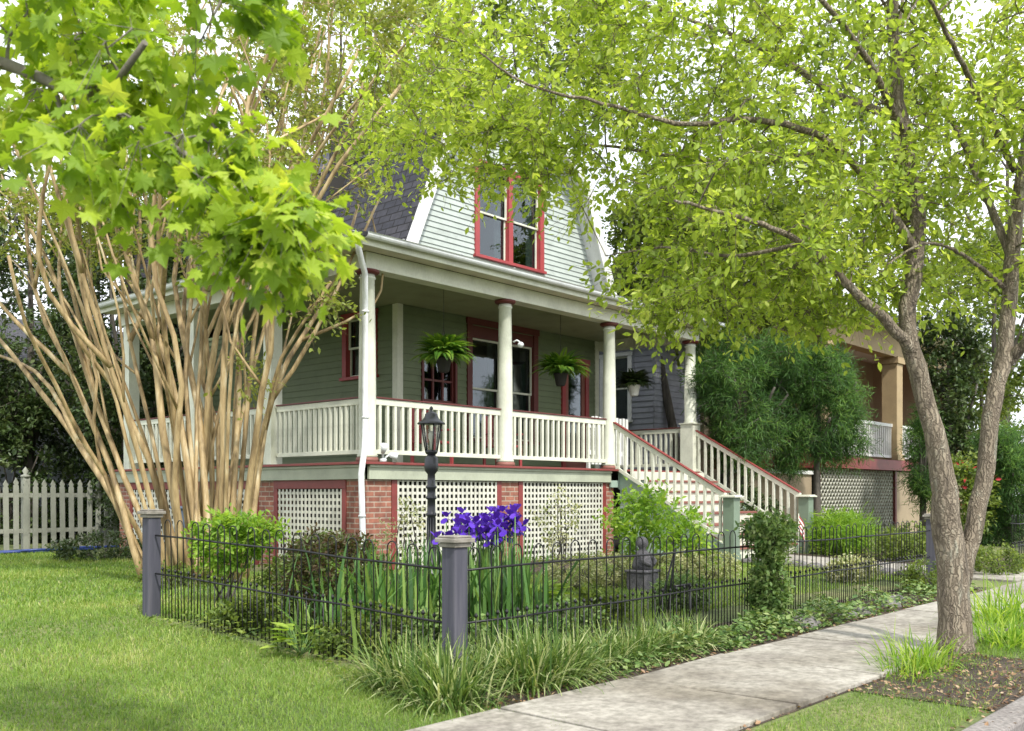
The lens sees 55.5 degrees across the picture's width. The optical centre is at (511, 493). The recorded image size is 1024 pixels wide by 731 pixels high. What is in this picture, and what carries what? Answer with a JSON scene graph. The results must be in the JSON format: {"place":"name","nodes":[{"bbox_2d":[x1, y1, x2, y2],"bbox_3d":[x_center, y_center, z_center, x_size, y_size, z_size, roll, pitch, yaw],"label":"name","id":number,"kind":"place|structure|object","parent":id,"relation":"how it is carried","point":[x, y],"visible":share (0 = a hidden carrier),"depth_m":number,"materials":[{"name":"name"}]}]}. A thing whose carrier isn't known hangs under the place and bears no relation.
{"place":"outdoors","nodes":[
{"label":"outdoors","id":0,"kind":"place"},
{"bbox_2d":[0,529,1023,730],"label":"ground","id":1,"kind":"structure","parent":0,"point":[977,583],"depth_m":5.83,"materials":[{"name":"green plant"}]},
{"bbox_2d":[0,150,55,318],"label":"broadleaf tree","id":2,"kind":"object","parent":1,"relation":"on","point":[14,219],"visible":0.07,"depth_m":39.42,"materials":[{"name":"green plant"}]},
{"bbox_2d":[0,173,118,330],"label":"broadleaf tree","id":3,"kind":"object","parent":1,"relation":"on","point":[22,234],"visible":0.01,"depth_m":39.79,"materials":[{"name":"green plant"}]},
{"bbox_2d":[0,467,119,549],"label":"picket fence","id":4,"kind":"object","parent":1,"relation":"on","point":[25,495],"visible":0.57,"depth_m":18.52,"materials":[{"name":"white wood"}]},
{"bbox_2d":[0,393,120,544],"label":"evergreen hedge","id":5,"kind":"object","parent":1,"relation":"on","point":[37,417],"visible":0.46,"depth_m":20.89,"materials":[{"name":"green plant"}]},
{"bbox_2d":[0,227,121,543],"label":"broadleaf tree","id":6,"kind":"object","parent":1,"relation":"on","point":[10,388],"visible":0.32,"depth_m":21.16,"materials":[{"name":"green plant"}]},
{"bbox_2d":[0,317,123,533],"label":"pale sided house","id":7,"kind":"structure","parent":1,"relation":"on","point":[12,325],"depth_m":23.64,"materials":[{"name":"grey"}]},
{"bbox_2d":[44,527,141,561],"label":"shrub","id":8,"kind":"object","parent":1,"relation":"on","point":[65,550],"visible":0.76,"depth_m":15.36,"materials":[{"name":"green plant"}]},
{"bbox_2d":[33,169,211,536],"bbox_3d":[-7.850,-2.768,20.039,3.525,7.907,3.802,0,0,42],"label":"broadleaf tree","id":9,"kind":"object","parent":1,"relation":"on","point":[147,381],"visible":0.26,"depth_m":19.18,"materials":[{"name":"green plant"}]},
{"bbox_2d":[84,441,183,540],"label":"leafy shrub","id":10,"kind":"object","parent":1,"relation":"on","point":[111,507],"visible":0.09,"depth_m":19.13,"materials":[{"name":"green plant"}]},
{"bbox_2d":[135,557,226,588],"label":"shrub","id":11,"kind":"object","parent":1,"relation":"on","point":[186,570],"visible":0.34,"depth_m":11.11,"materials":[{"name":"green plant"}]},
{"bbox_2d":[0,0,367,339],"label":"maple tree","id":12,"kind":"object","parent":1,"relation":"on","point":[263,236],"visible":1,"depth_m":3.01,"materials":[{"name":"green plant"}]},
{"bbox_2d":[180,503,300,602],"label":"leafy shrub","id":13,"kind":"object","parent":1,"relation":"on","point":[227,519],"visible":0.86,"depth_m":9.29,"materials":[{"name":"green plant"}]},
{"bbox_2d":[0,0,482,582],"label":"crepe myrtle","id":14,"kind":"object","parent":1,"relation":"on","point":[224,490],"visible":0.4,"depth_m":11.84,"materials":[{"name":"beige plant"}]},
{"bbox_2d":[204,585,299,635],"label":"perennial","id":15,"kind":"object","parent":1,"relation":"on","point":[229,612],"visible":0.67,"depth_m":7.74,"materials":[{"name":"green plant"}]},
{"bbox_2d":[252,551,325,600],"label":"perennial","id":16,"kind":"object","parent":1,"relation":"on","point":[265,576],"visible":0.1,"depth_m":9.49,"materials":[{"name":"green plant"}]},
{"bbox_2d":[137,509,441,669],"bbox_3d":[-1.814,0.701,7.329,3.800,1.117,0.180,0,0,42],"label":"hairpin fence","id":17,"kind":"object","parent":1,"relation":"on","point":[151,562],"visible":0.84,"depth_m":7.48,"materials":[{"name":"black metal"}]},
{"bbox_2d":[260,622,333,655],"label":"hosta plant","id":18,"kind":"object","parent":1,"relation":"on","point":[290,627],"visible":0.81,"depth_m":6.87,"materials":[{"name":"green plant"}]},
{"bbox_2d":[211,0,445,167],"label":"broadleaf tree","id":19,"kind":"object","parent":1,"relation":"on","point":[270,104],"visible":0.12,"depth_m":33.06,"materials":[{"name":"green plant"}]},
{"bbox_2d":[270,522,393,623],"bbox_3d":[-1.511,0.721,8.274,1.026,0.973,1.102,0,0,42],"label":"bronze shrub","id":20,"kind":"object","parent":1,"relation":"on","point":[342,538],"visible":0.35,"depth_m":8.06,"materials":[{"name":"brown plant"}]},
{"bbox_2d":[277,547,408,637],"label":"iris clump","id":21,"kind":"object","parent":1,"relation":"on","point":[380,577],"visible":0.23,"depth_m":7.79,"materials":[{"name":"green plant"}]},
{"bbox_2d":[307,598,432,659],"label":"shrub","id":22,"kind":"object","parent":1,"relation":"on","point":[337,639],"visible":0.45,"depth_m":6.91,"materials":[{"name":"green plant"}]},
{"bbox_2d":[263,532,505,662],"bbox_3d":[-0.965,0.722,7.664,1.549,0.864,2.324,0,0,42],"label":"iris clump","id":23,"kind":"object","parent":1,"relation":"on","point":[422,590],"visible":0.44,"depth_m":7.41,"materials":[{"name":"green plant"}]},
{"bbox_2d":[322,617,488,701],"bbox_3d":[-0.699,1.065,5.964,1.097,0.624,1.100,0,0,42],"label":"grass tuft","id":24,"kind":"object","parent":1,"relation":"on","point":[386,667],"visible":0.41,"depth_m":5.88,"materials":[{"name":"green plant"}]},
{"bbox_2d":[417,406,444,584],"bbox_3d":[-0.762,0.175,9.193,0.270,1.995,0.270,0,0,42],"label":"lamp post","id":25,"kind":"object","parent":1,"relation":"on","point":[431,417],"visible":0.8,"depth_m":9.15,"materials":[{"name":"black metal"}]},
{"bbox_2d":[393,601,494,660],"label":"perennial","id":26,"kind":"object","parent":1,"relation":"on","point":[425,609],"visible":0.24,"depth_m":6.79,"materials":[{"name":"green plant"}]},
{"bbox_2d":[98,81,816,571],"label":"wooden house","id":27,"kind":"structure","parent":1,"relation":"on","point":[338,451],"depth_m":16.63,"materials":[{"name":"paint"}]},
{"bbox_2d":[339,308,378,381],"bbox_3d":[-2.625,-2.587,17.112,1.000,1.184,0.265,0,0,42],"label":"side window","id":28,"kind":"structure","parent":27,"relation":"in","point":[347,352],"depth_m":17.31,"materials":[{"name":"red paint"}]},
{"bbox_2d":[410,408,454,463],"bbox_3d":[-1.305,-0.912,15.797,0.540,0.975,0.540,0,0,30],"label":"porch chair","id":29,"kind":"object","parent":27,"relation":"on","point":[420,435],"visible":0.34,"depth_m":15.75,"materials":[{"name":"red wood"}]},
{"bbox_2d":[420,355,459,404],"bbox_3d":[-1.289,-1.975,17.140,0.157,0.860,0.920,0,0,42],"label":"small window","id":30,"kind":"structure","parent":27,"relation":"in","point":[453,381],"depth_m":17.25,"materials":[{"name":"red paint"}]},
{"bbox_2d":[410,289,476,372],"bbox_3d":[-1.033,-2.525,14.897,1.148,1.350,1.116,0,0,42],"label":"hanging basket","id":31,"kind":"object","parent":27,"relation":"hanging from","point":[444,350],"visible":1,"depth_m":14.73,"materials":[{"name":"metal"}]},
{"bbox_2d":[466,316,539,444],"bbox_3d":[-0.208,-2.071,18.428,0.265,2.252,2.040,0,0,42],"label":"porch window","id":32,"kind":"structure","parent":27,"relation":"in","point":[477,333],"depth_m":18.44,"materials":[{"name":"red paint"}]},
{"bbox_2d":[473,159,546,274],"bbox_3d":[-0.082,-5.226,18.569,0.265,1.803,2.020,0,0,42],"label":"gable window","id":33,"kind":"structure","parent":27,"relation":"in","point":[508,232],"depth_m":18.54,"materials":[{"name":"red paint"}]},
{"bbox_2d":[528,315,590,385],"bbox_3d":[0.852,-2.546,17.172,1.244,1.307,1.199,0,0,42],"label":"hanging basket","id":34,"kind":"object","parent":27,"relation":"hanging from","point":[560,366],"visible":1,"depth_m":17.04,"materials":[{"name":"metal"}]},
{"bbox_2d":[586,416,627,468],"bbox_3d":[1.845,-0.935,18.656,0.100,1.030,1.260,0,0,42],"label":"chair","id":35,"kind":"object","parent":27,"relation":"on","point":[623,422],"depth_m":18.77,"materials":[{"name":"white paint"}]},
{"bbox_2d":[616,364,656,395],"bbox_3d":[2.454,-2.577,19.596,0.937,1.245,0.888,0,0,42],"label":"hanging basket","id":36,"kind":"object","parent":27,"relation":"hanging from","point":[634,381],"visible":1,"depth_m":19.48,"materials":[{"name":"white paint"}]},
{"bbox_2d":[408,505,549,642],"bbox_3d":[-0.378,0.629,8.127,1.355,1.060,1.617,0,0,-36],"label":"iris clump","id":37,"kind":"object","parent":1,"relation":"on","point":[469,527],"visible":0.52,"depth_m":7.85,"materials":[{"name":"green plant"}]},
{"bbox_2d":[439,504,586,631],"bbox_3d":[-0.044,0.625,8.295,1.308,1.072,1.137,0,0,-16],"label":"iris clump","id":38,"kind":"object","parent":1,"relation":"on","point":[520,527],"visible":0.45,"depth_m":8.05,"materials":[{"name":"green plant"}]},
{"bbox_2d":[470,596,587,652],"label":"grass tuft","id":39,"kind":"object","parent":1,"relation":"on","point":[540,629],"visible":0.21,"depth_m":7.16,"materials":[{"name":"green plant"}]},
{"bbox_2d":[410,0,649,180],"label":"broadleaf tree","id":40,"kind":"object","parent":1,"relation":"on","point":[495,14],"visible":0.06,"depth_m":40.10,"materials":[{"name":"green plant"}]},
{"bbox_2d":[389,554,675,583],"bbox_3d":[-0.095,1.074,13.911,2.100,0.001,6.600,0,0,42],"label":"house bed","id":41,"kind":"object","parent":1,"relation":"on","point":[540,566],"visible":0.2,"depth_m":14.43,"materials":[{"name":"soil"}]},
{"bbox_2d":[376,496,426,582],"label":"thin shrub","id":42,"kind":"object","parent":41,"relation":"on","point":[401,519],"visible":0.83,"depth_m":11.53,"materials":[{"name":"green plant"}]},
{"bbox_2d":[525,484,582,575],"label":"thin shrub","id":43,"kind":"object","parent":1,"relation":"on","point":[558,533],"visible":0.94,"depth_m":12.61,"materials":[{"name":"green plant"}]},
{"bbox_2d":[504,594,608,643],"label":"shrub","id":44,"kind":"object","parent":1,"relation":"on","point":[564,614],"visible":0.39,"depth_m":7.55,"materials":[{"name":"green plant"}]},
{"bbox_2d":[541,552,609,589],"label":"variegated shrub","id":45,"kind":"object","parent":1,"relation":"on","point":[583,577],"visible":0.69,"depth_m":11.15,"materials":[{"name":"green plant"}]},
{"bbox_2d":[564,581,634,623],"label":"perennial","id":46,"kind":"object","parent":1,"relation":"on","point":[584,592],"visible":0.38,"depth_m":8.85,"materials":[{"name":"green plant"}]},
{"bbox_2d":[580,549,632,587],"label":"variegated shrub","id":47,"kind":"object","parent":1,"relation":"on","point":[618,566],"visible":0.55,"depth_m":11.46,"materials":[{"name":"green plant"}]},
{"bbox_2d":[624,537,660,590],"bbox_3d":[1.530,0.830,11.400,0.300,0.640,0.340,0,0,42],"label":"garden statue","id":48,"kind":"object","parent":1,"relation":"on","point":[647,570],"visible":0.81,"depth_m":11.31,"materials":[{"name":"stone"}]},
{"bbox_2d":[600,172,693,470],"bbox_3d":[3.233,-3.164,22.463,2.764,8.744,2.940,0,0,-3],"label":"broadleaf tree","id":49,"kind":"object","parent":1,"relation":"on","point":[667,399],"visible":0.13,"depth_m":22.30,"materials":[{"name":"green plant"}]},
{"bbox_2d":[599,300,705,470],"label":"grey sided house","id":50,"kind":"structure","parent":1,"relation":"on","point":[645,408],"depth_m":22.51,"materials":[{"name":"blue"}]},
{"bbox_2d":[599,351,632,422],"bbox_3d":[2.485,-2.467,22.939,0.960,1.645,0.265,0,0,42],"label":"side window","id":51,"kind":"structure","parent":50,"relation":"in","point":[627,355],"depth_m":22.79,"materials":[{"name":"white paint"}]},
{"bbox_2d":[592,477,728,577],"bbox_3d":[1.856,0.449,12.469,1.304,1.346,2.216,0,0,42],"label":"leafy shrub","id":52,"kind":"object","parent":1,"relation":"on","point":[643,502],"visible":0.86,"depth_m":12.27,"materials":[{"name":"green plant"}]},
{"bbox_2d":[335,0,1023,654],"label":"street tree","id":53,"kind":"object","parent":1,"relation":"on","point":[777,274],"visible":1,"depth_m":7.21,"materials":[{"name":"green plant"}]},
{"bbox_2d":[654,547,705,580],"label":"variegated shrub","id":54,"kind":"object","parent":1,"relation":"on","point":[677,558],"visible":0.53,"depth_m":12.18,"materials":[{"name":"green plant"}]},
{"bbox_2d":[646,569,714,612],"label":"perennial","id":55,"kind":"object","parent":1,"relation":"on","point":[676,581],"visible":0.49,"depth_m":9.67,"materials":[{"name":"green plant"}]},
{"bbox_2d":[370,586,991,714],"bbox_3d":[2.628,1.191,9.022,0.880,0.006,9.450,0,0,42],"label":"garden bed","id":56,"kind":"object","parent":1,"relation":"on","point":[524,696],"visible":0.12,"depth_m":7.20,"materials":[{"name":"soil"}]},
{"bbox_2d":[144,605,663,675],"bbox_3d":[-0.786,1.060,8.057,3.336,0.306,3.145,0,0,42],"label":"side cover","id":57,"kind":"object","parent":56,"relation":"on","point":[336,654],"visible":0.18,"depth_m":7.29,"materials":[{"name":"green plant"}]},
{"bbox_2d":[362,624,514,710],"bbox_3d":[-0.416,1.063,5.695,0.994,0.600,1.078,0,0,42],"label":"grass tuft","id":58,"kind":"object","parent":56,"relation":"on","point":[420,670],"visible":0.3,"depth_m":5.68,"materials":[{"name":"green plant"}]},
{"bbox_2d":[369,625,529,723],"bbox_3d":[-0.354,1.066,5.458,1.025,0.600,1.031,0,0,42],"label":"grass tuft","id":59,"kind":"object","parent":56,"relation":"on","point":[447,688],"visible":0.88,"depth_m":5.41,"materials":[{"name":"green plant"}]},
{"bbox_2d":[435,617,578,698],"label":"grass tuft","id":60,"kind":"object","parent":56,"relation":"on","point":[503,646],"visible":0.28,"depth_m":6.03,"materials":[{"name":"green plant"}]},
{"bbox_2d":[474,616,610,700],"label":"grass tuft","id":61,"kind":"object","parent":56,"relation":"on","point":[535,683],"visible":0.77,"depth_m":5.88,"materials":[{"name":"green plant"}]},
{"bbox_2d":[489,611,637,694],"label":"grass tuft","id":62,"kind":"object","parent":56,"relation":"on","point":[574,661],"visible":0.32,"depth_m":6.10,"materials":[{"name":"green plant"}]},
{"bbox_2d":[535,624,631,685],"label":"grass tuft","id":63,"kind":"object","parent":56,"relation":"on","point":[586,658],"visible":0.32,"depth_m":6.30,"materials":[{"name":"green plant"}]},
{"bbox_2d":[549,619,642,679],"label":"grass tuft","id":64,"kind":"object","parent":56,"relation":"on","point":[614,653],"visible":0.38,"depth_m":6.54,"materials":[{"name":"green plant"}]},
{"bbox_2d":[575,620,656,670],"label":"grass tuft","id":65,"kind":"object","parent":56,"relation":"on","point":[626,646],"visible":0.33,"depth_m":6.71,"materials":[{"name":"green plant"}]},
{"bbox_2d":[594,612,688,668],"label":"grass tuft","id":66,"kind":"object","parent":56,"relation":"on","point":[644,644],"visible":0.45,"depth_m":6.88,"materials":[{"name":"green plant"}]},
{"bbox_2d":[611,609,704,665],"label":"grass tuft","id":67,"kind":"object","parent":56,"relation":"on","point":[665,643],"visible":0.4,"depth_m":7.07,"materials":[{"name":"green plant"}]},
{"bbox_2d":[655,607,743,652],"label":"grass tuft","id":68,"kind":"object","parent":56,"relation":"on","point":[698,627],"visible":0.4,"depth_m":7.43,"materials":[{"name":"green plant"}]},
{"bbox_2d":[734,505,805,627],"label":"fence vine","id":69,"kind":"object","parent":56,"relation":"on","point":[771,537],"visible":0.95,"depth_m":8.69,"materials":[{"name":"green plant"}]},
{"bbox_2d":[565,579,981,681],"bbox_3d":[2.927,1.083,9.189,0.708,0.290,7.862,0,0,42],"label":"ivy cover","id":70,"kind":"object","parent":56,"relation":"on","point":[828,606],"visible":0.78,"depth_m":8.27,"materials":[{"name":"green plant"}]},
{"bbox_2d":[896,552,936,594],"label":"shrub","id":71,"kind":"object","parent":56,"relation":"on","point":[913,573],"visible":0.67,"depth_m":11.49,"materials":[{"name":"green plant"}]},
{"bbox_2d":[435,514,936,676],"bbox_3d":[2.447,0.781,9.252,0.318,1.037,8.730,0,0,42],"label":"hairpin fence","id":72,"kind":"object","parent":1,"relation":"on","point":[456,569],"visible":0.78,"depth_m":7.50,"materials":[{"name":"black metal"}]},
{"bbox_2d":[603,20,811,263],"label":"broadleaf tree","id":73,"kind":"object","parent":1,"relation":"on","point":[676,109],"visible":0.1,"depth_m":44.49,"materials":[{"name":"green plant"}]},
{"bbox_2d":[688,547,743,581],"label":"variegated shrub","id":74,"kind":"object","parent":1,"relation":"on","point":[721,569],"visible":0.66,"depth_m":12.54,"materials":[{"name":"green plant"}]},
{"bbox_2d":[675,324,815,493],"bbox_3d":[4.696,-1.167,19.584,2.775,4.701,3.079,0,0,42],"label":"conifer tree","id":75,"kind":"object","parent":1,"relation":"on","point":[739,433],"visible":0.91,"depth_m":18.97,"materials":[{"name":"green plant"}]},
{"bbox_2d":[612,151,886,511],"bbox_3d":[5.148,-3.229,21.671,6.367,8.883,5.224,0,0,-23],"label":"broadleaf tree","id":76,"kind":"object","parent":1,"relation":"on","point":[781,208],"visible":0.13,"depth_m":20.52,"materials":[{"name":"green plant"}]},
{"bbox_2d":[722,483,785,545],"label":"shrub","id":77,"kind":"object","parent":1,"relation":"on","point":[748,507],"visible":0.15,"depth_m":18.71,"materials":[{"name":"green plant"}]},
{"bbox_2d":[611,264,990,539],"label":"tan house","id":78,"kind":"structure","parent":1,"relation":"on","point":[890,399],"depth_m":25.10,"materials":[{"name":"paint"}]},
{"bbox_2d":[764,331,884,525],"bbox_3d":[6.260,-1.121,19.983,2.279,4.604,2.723,0,0,42],"label":"conifer tree","id":79,"kind":"object","parent":1,"relation":"on","point":[835,400],"visible":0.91,"depth_m":19.53,"materials":[{"name":"green plant"}]},
{"bbox_2d":[819,552,883,581],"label":"perennial","id":80,"kind":"object","parent":1,"relation":"on","point":[847,562],"visible":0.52,"depth_m":12.66,"materials":[{"name":"green plant"}]},
{"bbox_2d":[736,1,975,303],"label":"broadleaf tree","id":81,"kind":"object","parent":1,"relation":"on","point":[819,44],"visible":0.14,"depth_m":36.66,"materials":[{"name":"green plant"}]},
{"bbox_2d":[789,545,1022,569],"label":"side bed","id":82,"kind":"object","parent":1,"relation":"on","point":[810,554],"depth_m":17.09,"materials":[{"name":"soil"}]},
{"bbox_2d":[389,543,1020,580],"bbox_3d":[3.540,1.062,14.831,5.751,0.289,12.467,0,0,42],"label":"bed cover","id":83,"kind":"object","parent":82,"relation":"on","point":[576,557],"visible":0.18,"depth_m":15.73,"materials":[{"name":"green plant"}]},
{"bbox_2d":[797,502,882,555],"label":"shrub","id":84,"kind":"object","parent":82,"relation":"on","point":[842,519],"visible":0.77,"depth_m":17.30,"materials":[{"name":"green plant"}]},
{"bbox_2d":[869,520,925,559],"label":"shrub","id":85,"kind":"object","parent":82,"relation":"on","point":[884,542],"visible":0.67,"depth_m":16.38,"materials":[{"name":"green plant"}]},
{"bbox_2d":[891,400,954,534],"bbox_3d":[9.552,-0.545,22.405,1.350,3.475,1.555,0,0,-29],"label":"conifer tree","id":86,"kind":"object","parent":1,"relation":"on","point":[918,482],"visible":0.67,"depth_m":22.39,"materials":[{"name":"green plant"}]},
{"bbox_2d":[853,654,1023,710],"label":"verge bed","id":87,"kind":"object","parent":1,"relation":"on","point":[994,691],"visible":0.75,"depth_m":6.07,"materials":[{"name":"soil"}]},
{"bbox_2d":[458,589,1023,729],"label":"leaf litter","id":88,"kind":"object","parent":87,"relation":"on","point":[908,687],"visible":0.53,"depth_m":6.10,"materials":[{"name":"brown plant"}]},
{"bbox_2d":[856,648,965,683],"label":"grass tuft","id":89,"kind":"object","parent":87,"relation":"on","point":[902,672],"visible":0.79,"depth_m":6.38,"materials":[{"name":"green plant"}]},
{"bbox_2d":[855,615,983,673],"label":"grass tuft","id":90,"kind":"object","parent":87,"relation":"on","point":[927,651],"visible":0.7,"depth_m":6.65,"materials":[{"name":"green plant"}]},
{"bbox_2d":[903,301,995,478],"bbox_3d":[10.399,-1.659,22.967,2.003,5.718,2.193,0,0,42],"label":"broadleaf tree","id":91,"kind":"object","parent":1,"relation":"on","point":[959,390],"visible":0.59,"depth_m":22.63,"materials":[{"name":"green plant"}]},
{"bbox_2d":[928,447,1006,534],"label":"flowering shrub","id":92,"kind":"object","parent":1,"relation":"on","point":[962,469],"visible":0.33,"depth_m":20.12,"materials":[{"name":"green plant"}]},
{"bbox_2d":[916,0,1023,443],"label":"broadleaf tree","id":93,"kind":"object","parent":1,"relation":"on","point":[981,30],"visible":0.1,"depth_m":39.80,"materials":[{"name":"green plant"}]},
{"bbox_2d":[929,569,1023,631],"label":"grass tuft","id":94,"kind":"object","parent":1,"relation":"on","point":[985,609],"visible":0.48,"depth_m":8.57,"materials":[{"name":"green plant"}]},
{"bbox_2d":[933,608,1023,647],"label":"grass tuft","id":95,"kind":"object","parent":1,"relation":"on","point":[997,624],"visible":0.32,"depth_m":7.79,"materials":[{"name":"green plant"}]},
{"bbox_2d":[937,218,1023,518],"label":"broadleaf tree","id":96,"kind":"object","parent":1,"relation":"on","point":[1018,381],"visible":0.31,"depth_m":28.60,"materials":[{"name":"green plant"}]},
{"bbox_2d":[957,417,1023,547],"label":"conifer tree","id":97,"kind":"object","parent":1,"relation":"on","point":[1009,461],"visible":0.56,"depth_m":20.53,"materials":[{"name":"green plant"}]},
{"bbox_2d":[962,696,1023,730],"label":"kerb","id":98,"kind":"structure","parent":1,"relation":"on","point":[1006,717],"depth_m":5.06,"materials":[{"name":"concrete"}]},
{"bbox_2d":[967,321,1023,451],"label":"broadleaf tree","id":99,"kind":"object","parent":1,"relation":"on","point":[981,392],"visible":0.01,"depth_m":31.47,"materials":[{"name":"green plant"}]},
{"bbox_2d":[971,566,1023,623],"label":"grass tuft","id":100,"kind":"object","parent":1,"relation":"on","point":[1016,600],"visible":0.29,"depth_m":8.98,"materials":[{"name":"green plant"}]},
{"bbox_2d":[973,613,1023,651],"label":"grass tuft","id":101,"kind":"object","parent":1,"relation":"on","point":[1016,636],"visible":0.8,"depth_m":7.60,"materials":[{"name":"green plant"}]},
{"bbox_2d":[974,539,1023,574],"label":"shrub","id":102,"kind":"object","parent":1,"relation":"on","point":[1014,568],"visible":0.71,"depth_m":14.00,"materials":[{"name":"green plant"}]},
{"bbox_2d":[0,0,1023,442],"label":"sky","id":103,"kind":"structure","parent":0,"point":[985,7],"materials":[{"name":"white"}]},
{"bbox_2d":[406,581,1023,730],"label":"sidewalk","id":104,"kind":"structure","parent":0,"point":[735,690],"depth_m":5.85,"materials":[{"name":"concrete"}]},
{"bbox_2d":[741,627,1023,730],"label":"verge grass","id":105,"kind":"structure","parent":0,"point":[987,651],"depth_m":5.37,"materials":[{"name":"green plant"}]},
{"bbox_2d":[786,554,1023,581],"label":"garden path","id":106,"kind":"structure","parent":0,"point":[1000,578],"depth_m":14.11,"materials":[{"name":"concrete"}]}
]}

